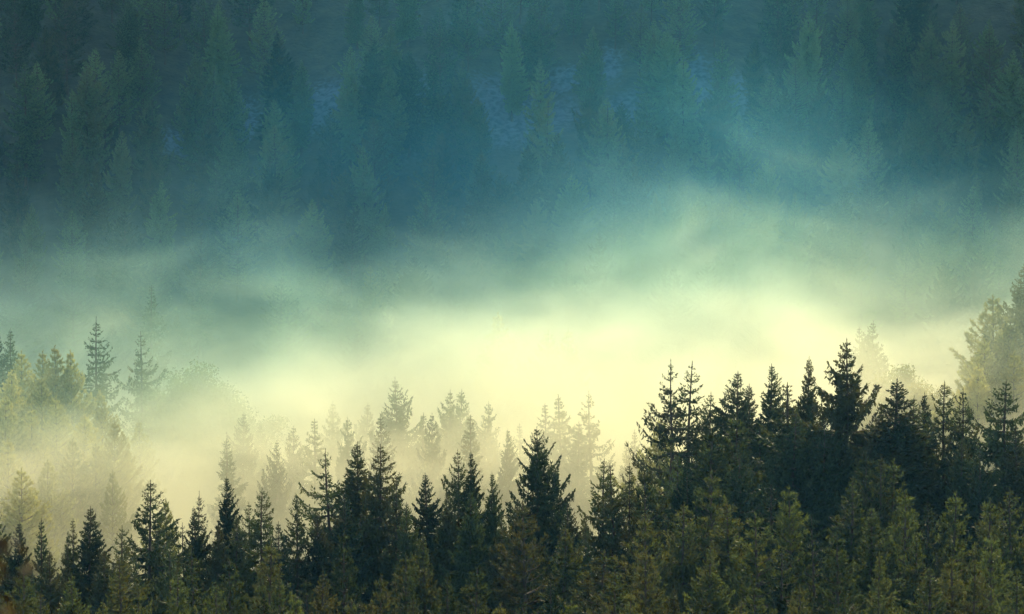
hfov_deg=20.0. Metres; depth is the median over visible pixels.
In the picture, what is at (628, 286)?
pine tree
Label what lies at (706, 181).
spruce tree
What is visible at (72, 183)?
spruce tree
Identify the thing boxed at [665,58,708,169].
spruce tree
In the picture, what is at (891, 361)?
pine tree
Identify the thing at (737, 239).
spruce tree
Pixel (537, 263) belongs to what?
spruce tree
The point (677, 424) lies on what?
pine tree
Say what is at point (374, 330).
spruce tree
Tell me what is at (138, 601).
pine tree
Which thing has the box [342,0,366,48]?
spruce tree
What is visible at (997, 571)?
pine tree
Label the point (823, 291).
spruce tree
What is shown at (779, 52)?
pine tree
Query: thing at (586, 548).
spruce tree
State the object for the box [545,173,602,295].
spruce tree
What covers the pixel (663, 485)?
spruce tree
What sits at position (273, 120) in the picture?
spruce tree
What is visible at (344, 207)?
spruce tree
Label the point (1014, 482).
spruce tree
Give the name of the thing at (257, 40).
pine tree
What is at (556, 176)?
spruce tree
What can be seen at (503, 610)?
pine tree
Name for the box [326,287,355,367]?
pine tree
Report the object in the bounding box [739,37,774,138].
spruce tree
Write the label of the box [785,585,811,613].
pine tree
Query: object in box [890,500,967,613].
spruce tree
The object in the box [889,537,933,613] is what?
spruce tree
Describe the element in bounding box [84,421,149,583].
pine tree
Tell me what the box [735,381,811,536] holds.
spruce tree
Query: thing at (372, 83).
spruce tree
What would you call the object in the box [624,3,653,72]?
pine tree
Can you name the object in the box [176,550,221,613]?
spruce tree
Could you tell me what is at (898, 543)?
pine tree
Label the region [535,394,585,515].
spruce tree
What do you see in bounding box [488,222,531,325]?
spruce tree
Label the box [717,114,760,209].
pine tree
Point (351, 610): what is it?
pine tree
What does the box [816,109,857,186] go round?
pine tree
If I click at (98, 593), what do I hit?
spruce tree
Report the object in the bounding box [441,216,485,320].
spruce tree
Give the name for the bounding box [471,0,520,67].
pine tree
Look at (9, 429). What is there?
pine tree
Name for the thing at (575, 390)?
pine tree
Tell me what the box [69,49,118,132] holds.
pine tree
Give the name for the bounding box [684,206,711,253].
pine tree
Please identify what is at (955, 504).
pine tree
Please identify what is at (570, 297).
pine tree
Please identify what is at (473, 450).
spruce tree
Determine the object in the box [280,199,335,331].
spruce tree
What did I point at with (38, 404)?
pine tree
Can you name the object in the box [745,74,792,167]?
pine tree
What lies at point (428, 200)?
pine tree
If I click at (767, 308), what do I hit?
pine tree
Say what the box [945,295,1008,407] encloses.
pine tree
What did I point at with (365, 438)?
spruce tree
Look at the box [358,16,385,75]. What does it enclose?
pine tree
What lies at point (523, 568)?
pine tree
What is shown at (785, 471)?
spruce tree
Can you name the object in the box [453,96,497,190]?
spruce tree
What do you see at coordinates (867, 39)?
spruce tree
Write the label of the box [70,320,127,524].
spruce tree
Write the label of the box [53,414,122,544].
pine tree
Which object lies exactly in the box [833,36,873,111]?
spruce tree
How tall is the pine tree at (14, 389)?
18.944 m
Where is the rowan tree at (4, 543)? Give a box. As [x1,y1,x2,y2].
[0,515,40,613]
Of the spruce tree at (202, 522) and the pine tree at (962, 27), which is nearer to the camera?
the spruce tree at (202, 522)
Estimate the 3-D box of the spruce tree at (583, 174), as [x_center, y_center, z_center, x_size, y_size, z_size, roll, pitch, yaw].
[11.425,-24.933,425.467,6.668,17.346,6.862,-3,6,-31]
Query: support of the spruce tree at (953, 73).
on the terrain
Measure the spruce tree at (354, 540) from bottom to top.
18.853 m
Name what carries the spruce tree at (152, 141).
on the terrain
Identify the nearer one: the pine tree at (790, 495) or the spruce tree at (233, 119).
the pine tree at (790, 495)
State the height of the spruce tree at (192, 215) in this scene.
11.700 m
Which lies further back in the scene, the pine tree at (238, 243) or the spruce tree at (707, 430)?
the pine tree at (238, 243)
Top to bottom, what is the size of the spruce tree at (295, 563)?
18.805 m
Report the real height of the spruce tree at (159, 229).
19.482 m
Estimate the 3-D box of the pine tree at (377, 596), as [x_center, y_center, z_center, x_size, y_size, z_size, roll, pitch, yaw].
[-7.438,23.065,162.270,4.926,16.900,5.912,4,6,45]
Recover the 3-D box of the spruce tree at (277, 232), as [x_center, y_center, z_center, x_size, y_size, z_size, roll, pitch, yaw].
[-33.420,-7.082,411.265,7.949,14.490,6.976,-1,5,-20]
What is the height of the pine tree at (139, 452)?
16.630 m
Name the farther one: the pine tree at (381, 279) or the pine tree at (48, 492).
the pine tree at (381, 279)
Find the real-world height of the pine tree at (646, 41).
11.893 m
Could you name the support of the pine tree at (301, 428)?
on the terrain
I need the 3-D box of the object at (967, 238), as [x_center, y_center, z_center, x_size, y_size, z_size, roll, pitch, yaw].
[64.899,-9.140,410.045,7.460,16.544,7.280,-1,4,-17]
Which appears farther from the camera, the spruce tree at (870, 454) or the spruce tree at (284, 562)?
the spruce tree at (870, 454)
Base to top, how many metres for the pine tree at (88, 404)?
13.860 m
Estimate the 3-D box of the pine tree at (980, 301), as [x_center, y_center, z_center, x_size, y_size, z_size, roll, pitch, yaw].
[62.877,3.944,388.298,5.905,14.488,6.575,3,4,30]
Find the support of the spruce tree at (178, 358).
on the terrain
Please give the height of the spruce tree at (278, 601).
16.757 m
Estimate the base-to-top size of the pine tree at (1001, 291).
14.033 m
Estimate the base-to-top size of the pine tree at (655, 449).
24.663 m
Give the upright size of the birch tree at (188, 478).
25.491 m
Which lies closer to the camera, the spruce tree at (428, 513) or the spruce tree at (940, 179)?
the spruce tree at (428, 513)
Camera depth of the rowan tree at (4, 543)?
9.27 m
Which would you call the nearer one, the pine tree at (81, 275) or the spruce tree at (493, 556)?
the spruce tree at (493, 556)
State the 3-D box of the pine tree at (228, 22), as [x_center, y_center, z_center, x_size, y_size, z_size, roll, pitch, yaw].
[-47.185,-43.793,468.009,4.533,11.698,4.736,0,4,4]
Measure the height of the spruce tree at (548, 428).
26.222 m
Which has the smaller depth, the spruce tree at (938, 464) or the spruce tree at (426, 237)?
the spruce tree at (938, 464)
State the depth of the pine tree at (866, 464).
213.60 m
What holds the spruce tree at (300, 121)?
on the terrain
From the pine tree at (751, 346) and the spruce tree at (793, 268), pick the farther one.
the spruce tree at (793, 268)
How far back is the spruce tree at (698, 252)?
402.35 m
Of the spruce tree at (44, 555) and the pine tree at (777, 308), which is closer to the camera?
the spruce tree at (44, 555)
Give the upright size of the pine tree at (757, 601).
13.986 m
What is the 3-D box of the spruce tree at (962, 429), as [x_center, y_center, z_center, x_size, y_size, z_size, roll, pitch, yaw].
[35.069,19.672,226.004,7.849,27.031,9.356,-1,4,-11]
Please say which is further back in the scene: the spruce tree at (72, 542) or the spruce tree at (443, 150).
the spruce tree at (443, 150)
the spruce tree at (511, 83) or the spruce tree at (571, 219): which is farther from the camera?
the spruce tree at (511, 83)
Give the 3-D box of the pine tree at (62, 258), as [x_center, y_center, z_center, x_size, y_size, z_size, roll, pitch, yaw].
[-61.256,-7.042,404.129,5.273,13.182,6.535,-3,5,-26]
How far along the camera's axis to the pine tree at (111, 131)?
434.11 m
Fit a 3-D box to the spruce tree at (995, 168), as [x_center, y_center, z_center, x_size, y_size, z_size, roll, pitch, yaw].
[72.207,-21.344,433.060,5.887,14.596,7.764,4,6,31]
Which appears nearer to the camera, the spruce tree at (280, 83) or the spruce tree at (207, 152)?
the spruce tree at (207, 152)
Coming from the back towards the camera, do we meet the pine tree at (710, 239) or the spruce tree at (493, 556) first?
the pine tree at (710, 239)
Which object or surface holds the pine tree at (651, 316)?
on the terrain
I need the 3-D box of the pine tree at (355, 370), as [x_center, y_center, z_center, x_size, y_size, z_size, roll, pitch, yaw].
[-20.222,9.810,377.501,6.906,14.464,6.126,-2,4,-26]
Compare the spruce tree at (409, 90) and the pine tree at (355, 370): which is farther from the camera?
the spruce tree at (409, 90)
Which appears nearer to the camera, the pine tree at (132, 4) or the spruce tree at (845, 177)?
the spruce tree at (845, 177)
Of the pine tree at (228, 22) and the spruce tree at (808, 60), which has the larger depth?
the pine tree at (228, 22)
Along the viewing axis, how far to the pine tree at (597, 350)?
384.67 m
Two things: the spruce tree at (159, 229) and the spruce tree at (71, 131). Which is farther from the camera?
the spruce tree at (71, 131)
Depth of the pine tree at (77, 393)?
284.71 m
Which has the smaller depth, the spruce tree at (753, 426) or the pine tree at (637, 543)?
the pine tree at (637, 543)
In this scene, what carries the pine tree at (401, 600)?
on the terrain
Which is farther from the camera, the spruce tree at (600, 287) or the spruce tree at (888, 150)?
the spruce tree at (888, 150)
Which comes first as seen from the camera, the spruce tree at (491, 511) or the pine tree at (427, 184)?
the spruce tree at (491, 511)
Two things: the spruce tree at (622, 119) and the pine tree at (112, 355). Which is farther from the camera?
the spruce tree at (622, 119)
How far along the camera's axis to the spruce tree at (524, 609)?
151.51 m
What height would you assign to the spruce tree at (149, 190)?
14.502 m
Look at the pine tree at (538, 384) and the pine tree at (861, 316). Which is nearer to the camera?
the pine tree at (538, 384)
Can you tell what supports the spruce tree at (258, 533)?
on the terrain
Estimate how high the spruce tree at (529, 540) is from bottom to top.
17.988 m
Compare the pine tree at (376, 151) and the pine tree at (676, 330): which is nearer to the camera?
the pine tree at (676, 330)
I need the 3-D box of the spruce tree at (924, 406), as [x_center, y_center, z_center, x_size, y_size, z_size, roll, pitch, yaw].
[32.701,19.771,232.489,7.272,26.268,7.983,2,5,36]
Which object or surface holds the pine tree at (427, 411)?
on the terrain
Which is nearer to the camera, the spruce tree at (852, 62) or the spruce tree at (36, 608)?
the spruce tree at (36, 608)
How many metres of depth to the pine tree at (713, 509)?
196.49 m
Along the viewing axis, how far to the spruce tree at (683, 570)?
191.23 m
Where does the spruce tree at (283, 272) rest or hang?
on the terrain
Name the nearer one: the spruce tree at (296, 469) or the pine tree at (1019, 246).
the spruce tree at (296, 469)
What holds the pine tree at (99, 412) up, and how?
on the terrain
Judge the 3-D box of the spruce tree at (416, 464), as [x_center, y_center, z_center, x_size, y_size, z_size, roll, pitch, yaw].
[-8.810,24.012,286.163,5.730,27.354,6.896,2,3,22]
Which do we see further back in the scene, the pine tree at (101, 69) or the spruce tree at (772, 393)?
the pine tree at (101, 69)
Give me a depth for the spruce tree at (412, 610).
151.47 m
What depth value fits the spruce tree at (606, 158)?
419.34 m
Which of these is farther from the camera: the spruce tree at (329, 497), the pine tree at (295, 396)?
the pine tree at (295, 396)
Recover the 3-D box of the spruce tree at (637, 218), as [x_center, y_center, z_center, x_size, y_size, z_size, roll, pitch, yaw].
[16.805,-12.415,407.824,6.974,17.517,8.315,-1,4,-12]
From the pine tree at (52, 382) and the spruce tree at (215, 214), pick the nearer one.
the pine tree at (52, 382)
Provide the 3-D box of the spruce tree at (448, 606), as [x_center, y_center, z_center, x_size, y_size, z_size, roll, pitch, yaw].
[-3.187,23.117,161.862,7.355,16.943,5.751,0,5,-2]
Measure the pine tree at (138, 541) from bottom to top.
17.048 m
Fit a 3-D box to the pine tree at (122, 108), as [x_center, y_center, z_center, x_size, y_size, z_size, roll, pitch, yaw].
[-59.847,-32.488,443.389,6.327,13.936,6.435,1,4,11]
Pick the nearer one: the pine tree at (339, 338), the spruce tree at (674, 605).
the spruce tree at (674, 605)
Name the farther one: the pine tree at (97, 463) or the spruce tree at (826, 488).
the pine tree at (97, 463)
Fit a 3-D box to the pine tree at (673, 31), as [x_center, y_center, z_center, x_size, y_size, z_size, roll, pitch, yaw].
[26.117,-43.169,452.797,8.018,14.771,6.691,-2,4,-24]
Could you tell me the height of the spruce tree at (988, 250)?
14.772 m
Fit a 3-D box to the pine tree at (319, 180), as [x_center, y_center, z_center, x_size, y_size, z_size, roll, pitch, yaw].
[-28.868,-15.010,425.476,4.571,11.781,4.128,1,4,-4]
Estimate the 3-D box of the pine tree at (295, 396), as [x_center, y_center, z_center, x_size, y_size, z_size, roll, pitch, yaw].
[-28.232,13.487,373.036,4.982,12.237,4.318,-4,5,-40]
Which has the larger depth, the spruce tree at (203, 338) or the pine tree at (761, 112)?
the pine tree at (761, 112)
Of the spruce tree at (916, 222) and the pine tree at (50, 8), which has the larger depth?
the pine tree at (50, 8)
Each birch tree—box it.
[115,373,251,576]
[128,356,306,550]
[849,364,955,445]
[868,377,972,478]
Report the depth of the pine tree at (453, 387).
376.30 m
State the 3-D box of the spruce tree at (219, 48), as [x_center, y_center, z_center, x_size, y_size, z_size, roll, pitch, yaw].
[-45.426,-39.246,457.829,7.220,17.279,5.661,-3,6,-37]
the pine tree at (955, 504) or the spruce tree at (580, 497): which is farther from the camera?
the spruce tree at (580, 497)
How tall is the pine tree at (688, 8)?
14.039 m
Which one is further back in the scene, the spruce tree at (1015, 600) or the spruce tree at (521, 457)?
the spruce tree at (521, 457)
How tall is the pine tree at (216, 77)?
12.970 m
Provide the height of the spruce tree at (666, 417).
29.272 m
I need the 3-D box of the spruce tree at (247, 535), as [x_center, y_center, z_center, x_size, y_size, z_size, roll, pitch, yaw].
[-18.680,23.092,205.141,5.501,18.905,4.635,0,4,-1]
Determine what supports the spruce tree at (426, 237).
on the terrain
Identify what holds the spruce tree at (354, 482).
on the terrain
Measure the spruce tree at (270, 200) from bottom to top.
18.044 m
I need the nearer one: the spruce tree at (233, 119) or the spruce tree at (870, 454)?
the spruce tree at (870, 454)
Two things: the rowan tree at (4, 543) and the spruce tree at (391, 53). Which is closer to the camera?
the rowan tree at (4, 543)
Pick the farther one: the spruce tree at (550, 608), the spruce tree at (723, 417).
the spruce tree at (723, 417)
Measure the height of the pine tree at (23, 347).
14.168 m
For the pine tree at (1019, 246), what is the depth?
407.87 m
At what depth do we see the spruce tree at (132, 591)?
189.35 m
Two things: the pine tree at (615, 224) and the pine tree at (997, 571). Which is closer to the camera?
the pine tree at (997, 571)
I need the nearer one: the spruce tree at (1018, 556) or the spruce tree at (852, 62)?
the spruce tree at (1018, 556)
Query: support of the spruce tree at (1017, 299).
on the terrain
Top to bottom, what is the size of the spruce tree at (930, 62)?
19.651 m
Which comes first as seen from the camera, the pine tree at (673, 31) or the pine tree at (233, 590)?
the pine tree at (233, 590)
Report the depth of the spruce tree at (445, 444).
291.06 m
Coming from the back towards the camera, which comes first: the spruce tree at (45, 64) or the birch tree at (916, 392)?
the spruce tree at (45, 64)
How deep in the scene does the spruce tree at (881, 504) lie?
211.35 m
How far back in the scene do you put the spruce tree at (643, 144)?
423.85 m
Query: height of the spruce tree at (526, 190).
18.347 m
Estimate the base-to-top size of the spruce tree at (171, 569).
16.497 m
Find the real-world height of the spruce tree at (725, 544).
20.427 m
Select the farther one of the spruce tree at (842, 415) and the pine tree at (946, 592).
the spruce tree at (842, 415)
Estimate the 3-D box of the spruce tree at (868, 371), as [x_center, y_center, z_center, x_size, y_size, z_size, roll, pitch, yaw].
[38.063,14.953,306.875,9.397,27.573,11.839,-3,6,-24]
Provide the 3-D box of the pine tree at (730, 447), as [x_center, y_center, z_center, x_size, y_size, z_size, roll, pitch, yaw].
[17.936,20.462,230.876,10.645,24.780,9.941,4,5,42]
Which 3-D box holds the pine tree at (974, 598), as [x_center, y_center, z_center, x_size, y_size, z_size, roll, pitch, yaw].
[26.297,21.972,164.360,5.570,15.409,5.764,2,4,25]
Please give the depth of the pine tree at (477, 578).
163.13 m
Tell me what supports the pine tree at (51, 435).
on the terrain
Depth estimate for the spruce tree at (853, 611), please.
147.14 m
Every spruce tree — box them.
[0,162,36,268]
[0,249,7,325]
[0,337,14,418]
[0,515,13,593]
[0,522,32,613]
[1,61,51,190]
[2,330,25,395]
[12,202,47,309]
[25,572,34,599]
[26,24,67,124]
[29,590,50,613]
[31,518,62,607]
[32,551,80,613]
[43,351,73,413]
[55,89,88,194]
[55,135,94,240]
[56,61,113,191]
[56,521,81,583]
[57,574,91,613]
[59,506,113,613]
[60,535,85,612]
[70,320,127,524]
[77,162,109,287]
[85,552,119,613]
[86,527,160,612]
[90,210,159,340]
[91,234,126,344]
[96,602,107,613]
[100,131,137,232]
[101,561,152,613]
[106,2,151,102]
[112,480,204,613]
[113,331,184,562]
[130,284,180,444]
[134,100,174,200]
[135,180,179,317]
[137,163,166,252]
[145,546,189,613]
[157,315,198,392]
[164,523,204,600]
[175,234,219,358]
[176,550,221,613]
[178,494,212,577]
[179,177,206,254]
[179,361,194,385]
[180,508,211,597]
[183,118,232,219]
[193,585,230,613]
[197,525,243,613]
[198,168,236,277]
[201,3,242,112]
[205,476,251,608]
[206,75,251,188]
[206,130,256,238]
[206,414,267,581]
[206,438,257,560]
[225,517,252,613]
[234,488,300,613]
[234,505,263,590]
[241,443,304,581]
[243,157,290,273]
[248,425,291,519]
[248,580,273,613]
[250,207,300,307]
[252,32,297,145]
[252,521,305,612]
[253,100,305,201]
[256,596,269,613]
[259,425,334,557]
[263,246,297,347]
[266,497,319,613]
[268,576,293,613]
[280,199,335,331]
[284,60,315,155]
[285,448,358,608]
[288,418,336,559]
[295,512,342,612]
[304,493,376,613]
[307,403,368,522]
[308,571,341,613]
[313,444,419,609]
[319,170,371,267]
[322,442,388,581]
[330,58,365,171]
[330,416,367,524]
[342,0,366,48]
[345,146,392,265]
[349,405,384,471]
[352,265,401,401]
[356,38,389,143]
[362,375,406,456]
[366,381,430,522]
[367,413,403,555]
[368,66,409,183]
[368,476,413,613]
[369,202,402,302]
[375,501,433,613]
[378,257,443,390]
[380,25,406,108]
[384,50,427,157]
[388,348,422,430]
[395,532,441,613]
[401,203,448,312]
[404,412,441,533]
[408,415,461,547]
[409,597,418,613]
[410,391,481,500]
[410,475,462,598]
[416,393,467,517]
[418,132,463,232]
[427,493,460,602]
[428,574,459,613]
[433,490,494,613]
[435,450,480,541]
[439,414,487,523]
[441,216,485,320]
[446,61,481,170]
[449,453,487,583]
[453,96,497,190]
[460,149,491,273]
[460,404,504,521]
[470,516,530,613]
[476,474,507,587]
[477,171,527,281]
[482,363,529,477]
[484,431,524,536]
[486,501,543,613]
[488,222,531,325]
[491,429,581,610]
[499,21,529,121]
[502,423,530,504]
[505,145,543,264]
[512,198,560,300]
[514,602,527,613]
[519,4,549,98]
[520,101,564,215]
[520,405,555,505]
[521,58,555,166]
[533,523,599,613]
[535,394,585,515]
[538,133,587,261]
[538,578,567,613]
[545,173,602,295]
[547,422,597,558]
[551,501,597,611]
[555,394,615,549]
[565,459,626,588]
[571,27,606,117]
[571,79,606,195]
[574,515,599,611]
[580,229,620,359]
[581,97,637,226]
[591,465,633,605]
[594,463,644,603]
[608,139,639,218]
[609,158,654,280]
[610,101,638,174]
[614,440,636,549]
[619,430,640,527]
[625,360,702,556]
[626,88,663,205]
[633,34,661,132]
[636,192,675,310]
[638,504,715,612]
[641,361,726,558]
[642,32,690,142]
[646,435,695,568]
[650,133,691,225]
[654,393,727,513]
[658,455,707,575]
[660,184,683,291]
[661,588,679,613]
[663,459,703,608]
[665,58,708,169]
[673,193,714,311]
[679,545,735,613]
[689,132,719,226]
[690,500,759,613]
[693,373,756,524]
[695,81,746,195]
[701,446,784,597]
[702,239,743,345]
[705,39,740,133]
[709,197,758,298]
[721,416,838,583]
[734,596,747,613]
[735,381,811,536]
[738,158,786,289]
[738,384,766,455]
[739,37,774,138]
[742,485,826,607]
[743,426,778,498]
[743,543,809,613]
[745,364,792,482]
[763,87,816,213]
[769,193,815,321]
[776,359,823,482]
[779,11,827,125]
[784,339,929,542]
[788,135,824,236]
[794,417,857,582]
[801,83,839,182]
[802,207,838,324]
[806,379,957,555]
[811,442,925,548]
[814,136,861,229]
[817,477,869,613]
[826,187,871,291]
[830,228,876,341]
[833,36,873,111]
[840,503,906,613]
[842,64,876,186]
[843,323,897,429]
[844,329,885,386]
[847,602,860,613]
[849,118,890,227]
[851,5,881,95]
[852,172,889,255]
[855,457,919,575]
[863,583,901,613]
[865,110,902,215]
[866,552,900,613]
[885,113,929,228]
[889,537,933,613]
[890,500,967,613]
[891,0,937,60]
[892,193,933,305]
[899,398,946,551]
[901,20,956,140]
[902,567,947,613]
[906,195,964,325]
[914,258,974,387]
[914,380,987,523]
[914,392,945,497]
[915,135,967,250]
[920,389,983,546]
[929,381,1023,549]
[935,19,973,139]
[935,439,995,602]
[945,117,982,218]
[947,153,981,249]
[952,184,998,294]
[958,218,1004,312]
[959,449,1012,579]
[963,246,995,335]
[967,487,1023,611]
[969,264,1023,405]
[971,18,1005,102]
[975,424,1023,575]
[976,116,1016,212]
[986,50,1023,172]
[994,174,1023,283]
[995,573,1023,613]
[1008,0,1023,47]
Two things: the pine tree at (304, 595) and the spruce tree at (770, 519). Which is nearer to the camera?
the pine tree at (304, 595)
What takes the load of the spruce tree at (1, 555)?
on the terrain
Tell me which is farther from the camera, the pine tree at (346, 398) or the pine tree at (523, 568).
the pine tree at (346, 398)
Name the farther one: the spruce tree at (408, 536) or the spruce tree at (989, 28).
the spruce tree at (989, 28)
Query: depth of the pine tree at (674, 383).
374.99 m
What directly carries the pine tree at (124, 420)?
on the terrain
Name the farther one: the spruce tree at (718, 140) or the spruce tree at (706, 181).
the spruce tree at (718, 140)
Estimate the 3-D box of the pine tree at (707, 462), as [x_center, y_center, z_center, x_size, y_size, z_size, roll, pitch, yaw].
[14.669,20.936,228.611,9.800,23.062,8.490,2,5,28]
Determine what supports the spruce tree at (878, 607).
on the terrain
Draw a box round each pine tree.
[0,283,44,369]
[0,350,49,432]
[0,370,37,495]
[0,395,41,526]
[0,438,44,554]
[0,466,60,582]
[0,563,48,613]
[1,249,50,358]
[8,405,58,529]
[14,376,67,514]
[22,61,56,153]
[23,459,83,578]
[24,351,59,433]
[30,395,83,537]
[39,345,91,458]
[44,260,100,373]
[45,0,65,27]
[48,438,105,571]
[51,210,90,293]
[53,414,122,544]
[55,349,100,467]
[56,248,92,336]
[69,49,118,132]
[75,444,132,573]
[76,386,110,430]
[77,354,129,444]
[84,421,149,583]
[86,392,136,493]
[91,323,135,408]
[95,86,125,175]
[96,470,140,582]
[103,49,139,138]
[110,0,149,56]
[113,391,138,448]
[115,286,164,375]
[120,450,147,584]
[126,38,161,125]
[128,589,148,613]
[129,419,166,564]
[130,251,180,355]
[140,499,182,598]
[164,574,192,613]
[192,232,223,308]
[202,65,226,134]
[206,0,232,53]
[211,558,255,613]
[212,188,263,302]
[223,361,258,437]
[226,0,274,44]
[239,542,303,613]
[243,0,285,86]
[249,124,300,215]
[252,277,310,393]
[256,46,278,111]
[260,308,318,428]
[275,365,313,442]
[280,395,319,476]
[284,580,317,613]
[286,593,304,613]
[291,0,314,33]
[300,165,329,230]
[313,274,341,347]
[315,531,375,613]
[316,295,363,390]
[317,362,366,447]
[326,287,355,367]
[332,46,361,111]
[333,212,373,307]
[333,328,377,425]
[344,598,364,613]
[348,393,381,455]
[351,115,399,231]
[357,574,398,613]
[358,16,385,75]
[372,268,395,348]
[372,552,422,613]
[401,190,451,270]
[406,147,456,245]
[408,376,440,450]
[428,253,472,360]
[432,353,481,438]
[433,291,476,392]
[448,566,495,613]
[462,312,536,484]
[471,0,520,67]
[479,501,563,613]
[493,602,507,613]
[500,328,577,515]
[519,128,541,180]
[526,338,576,428]
[530,326,600,501]
[546,263,585,343]
[557,550,639,613]
[564,601,578,613]
[580,301,615,401]
[586,569,634,613]
[587,189,641,302]
[590,176,629,245]
[590,388,621,461]
[592,405,627,476]
[594,232,645,343]
[604,468,686,612]
[605,513,687,613]
[611,418,670,550]
[614,339,657,437]
[621,590,642,613]
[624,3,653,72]
[629,549,675,613]
[636,21,664,79]
[641,263,679,367]
[642,267,702,390]
[649,390,687,476]
[651,469,755,596]
[656,0,705,76]
[656,341,697,443]
[656,428,727,566]
[665,0,692,29]
[679,260,737,385]
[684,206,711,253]
[685,587,714,613]
[695,413,763,563]
[706,375,732,436]
[714,172,742,248]
[714,353,752,413]
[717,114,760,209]
[717,511,812,613]
[730,289,789,418]
[740,581,776,613]
[743,275,781,374]
[744,486,843,613]
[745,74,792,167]
[755,271,787,346]
[762,16,795,104]
[768,0,810,38]
[779,56,819,135]
[780,390,798,429]
[783,513,851,613]
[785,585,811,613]
[804,0,828,26]
[804,534,867,613]
[806,454,896,611]
[812,10,839,89]
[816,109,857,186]
[843,283,883,357]
[854,457,921,563]
[867,490,942,601]
[868,80,894,163]
[878,337,901,381]
[885,247,925,336]
[889,173,922,251]
[893,334,936,389]
[895,116,914,176]
[917,2,945,64]
[918,491,984,610]
[931,363,999,474]
[931,556,968,613]
[938,383,959,410]
[941,339,1009,439]
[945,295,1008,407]
[946,2,976,83]
[950,497,1023,613]
[954,562,998,613]
[961,284,993,360]
[962,534,1023,613]
[963,31,1007,139]
[978,259,1018,330]
[982,351,1023,469]
[987,312,1023,430]
[993,127,1023,210]
[1009,227,1023,295]
[1015,37,1023,70]
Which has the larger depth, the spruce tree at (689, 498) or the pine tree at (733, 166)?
the pine tree at (733, 166)
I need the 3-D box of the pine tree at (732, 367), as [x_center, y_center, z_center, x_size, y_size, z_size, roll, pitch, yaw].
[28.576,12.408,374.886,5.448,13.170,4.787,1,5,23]
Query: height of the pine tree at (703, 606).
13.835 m
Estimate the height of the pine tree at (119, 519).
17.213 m
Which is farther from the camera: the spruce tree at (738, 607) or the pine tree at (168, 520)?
the pine tree at (168, 520)
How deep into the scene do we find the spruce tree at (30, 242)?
403.85 m
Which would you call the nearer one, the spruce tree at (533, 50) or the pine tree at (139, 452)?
the pine tree at (139, 452)
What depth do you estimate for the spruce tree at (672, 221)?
404.94 m
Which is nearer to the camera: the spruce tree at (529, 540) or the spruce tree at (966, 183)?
the spruce tree at (529, 540)
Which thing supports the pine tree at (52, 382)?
on the terrain
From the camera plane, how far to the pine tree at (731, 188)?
412.26 m
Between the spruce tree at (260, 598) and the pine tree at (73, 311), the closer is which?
the spruce tree at (260, 598)
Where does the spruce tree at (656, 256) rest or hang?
on the terrain
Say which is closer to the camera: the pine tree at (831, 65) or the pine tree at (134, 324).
the pine tree at (134, 324)
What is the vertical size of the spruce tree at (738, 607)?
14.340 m
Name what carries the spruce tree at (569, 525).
on the terrain
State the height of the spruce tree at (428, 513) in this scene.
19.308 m
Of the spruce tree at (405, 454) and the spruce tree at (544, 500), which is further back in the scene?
the spruce tree at (405, 454)
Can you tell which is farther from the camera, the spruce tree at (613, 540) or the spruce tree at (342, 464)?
the spruce tree at (342, 464)
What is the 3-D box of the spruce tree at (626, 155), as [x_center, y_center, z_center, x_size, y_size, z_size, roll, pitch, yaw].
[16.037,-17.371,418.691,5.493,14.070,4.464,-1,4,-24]
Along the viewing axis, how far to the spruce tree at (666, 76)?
436.84 m
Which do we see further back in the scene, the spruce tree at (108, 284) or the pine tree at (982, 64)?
the pine tree at (982, 64)
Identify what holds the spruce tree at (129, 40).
on the terrain
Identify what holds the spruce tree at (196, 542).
on the terrain
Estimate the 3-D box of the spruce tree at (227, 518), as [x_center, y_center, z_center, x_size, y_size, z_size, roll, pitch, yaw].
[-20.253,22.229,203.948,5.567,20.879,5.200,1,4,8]
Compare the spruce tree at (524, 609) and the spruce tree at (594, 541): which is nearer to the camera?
the spruce tree at (524, 609)
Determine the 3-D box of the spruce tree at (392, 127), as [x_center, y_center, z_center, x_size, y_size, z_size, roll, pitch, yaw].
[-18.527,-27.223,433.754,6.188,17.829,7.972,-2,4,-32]
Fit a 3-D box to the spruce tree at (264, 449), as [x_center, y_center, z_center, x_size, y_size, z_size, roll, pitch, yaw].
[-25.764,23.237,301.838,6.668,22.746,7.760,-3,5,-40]
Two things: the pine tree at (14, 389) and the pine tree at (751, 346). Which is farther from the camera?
the pine tree at (751, 346)
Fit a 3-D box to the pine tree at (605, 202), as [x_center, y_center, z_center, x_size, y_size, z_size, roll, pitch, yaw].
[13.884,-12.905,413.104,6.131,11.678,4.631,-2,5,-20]
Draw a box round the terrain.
[0,0,1023,578]
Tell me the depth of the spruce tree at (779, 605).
173.50 m
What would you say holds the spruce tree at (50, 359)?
on the terrain
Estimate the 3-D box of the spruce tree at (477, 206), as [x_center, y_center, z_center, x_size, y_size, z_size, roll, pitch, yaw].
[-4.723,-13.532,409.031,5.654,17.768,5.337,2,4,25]
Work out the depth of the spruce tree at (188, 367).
369.12 m
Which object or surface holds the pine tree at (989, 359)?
on the terrain
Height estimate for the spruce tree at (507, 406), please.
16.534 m
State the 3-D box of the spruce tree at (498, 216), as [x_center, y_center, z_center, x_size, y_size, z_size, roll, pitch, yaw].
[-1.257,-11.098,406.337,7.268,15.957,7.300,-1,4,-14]
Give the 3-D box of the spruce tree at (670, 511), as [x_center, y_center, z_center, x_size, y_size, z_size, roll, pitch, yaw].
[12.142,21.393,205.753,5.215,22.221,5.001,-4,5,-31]
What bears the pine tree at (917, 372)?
on the terrain
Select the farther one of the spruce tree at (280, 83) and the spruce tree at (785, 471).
the spruce tree at (280, 83)
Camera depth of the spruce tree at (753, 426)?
241.98 m
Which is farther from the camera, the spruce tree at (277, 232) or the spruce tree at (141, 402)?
the spruce tree at (277, 232)
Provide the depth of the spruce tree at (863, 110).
429.18 m
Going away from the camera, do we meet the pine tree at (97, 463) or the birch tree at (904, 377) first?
the pine tree at (97, 463)

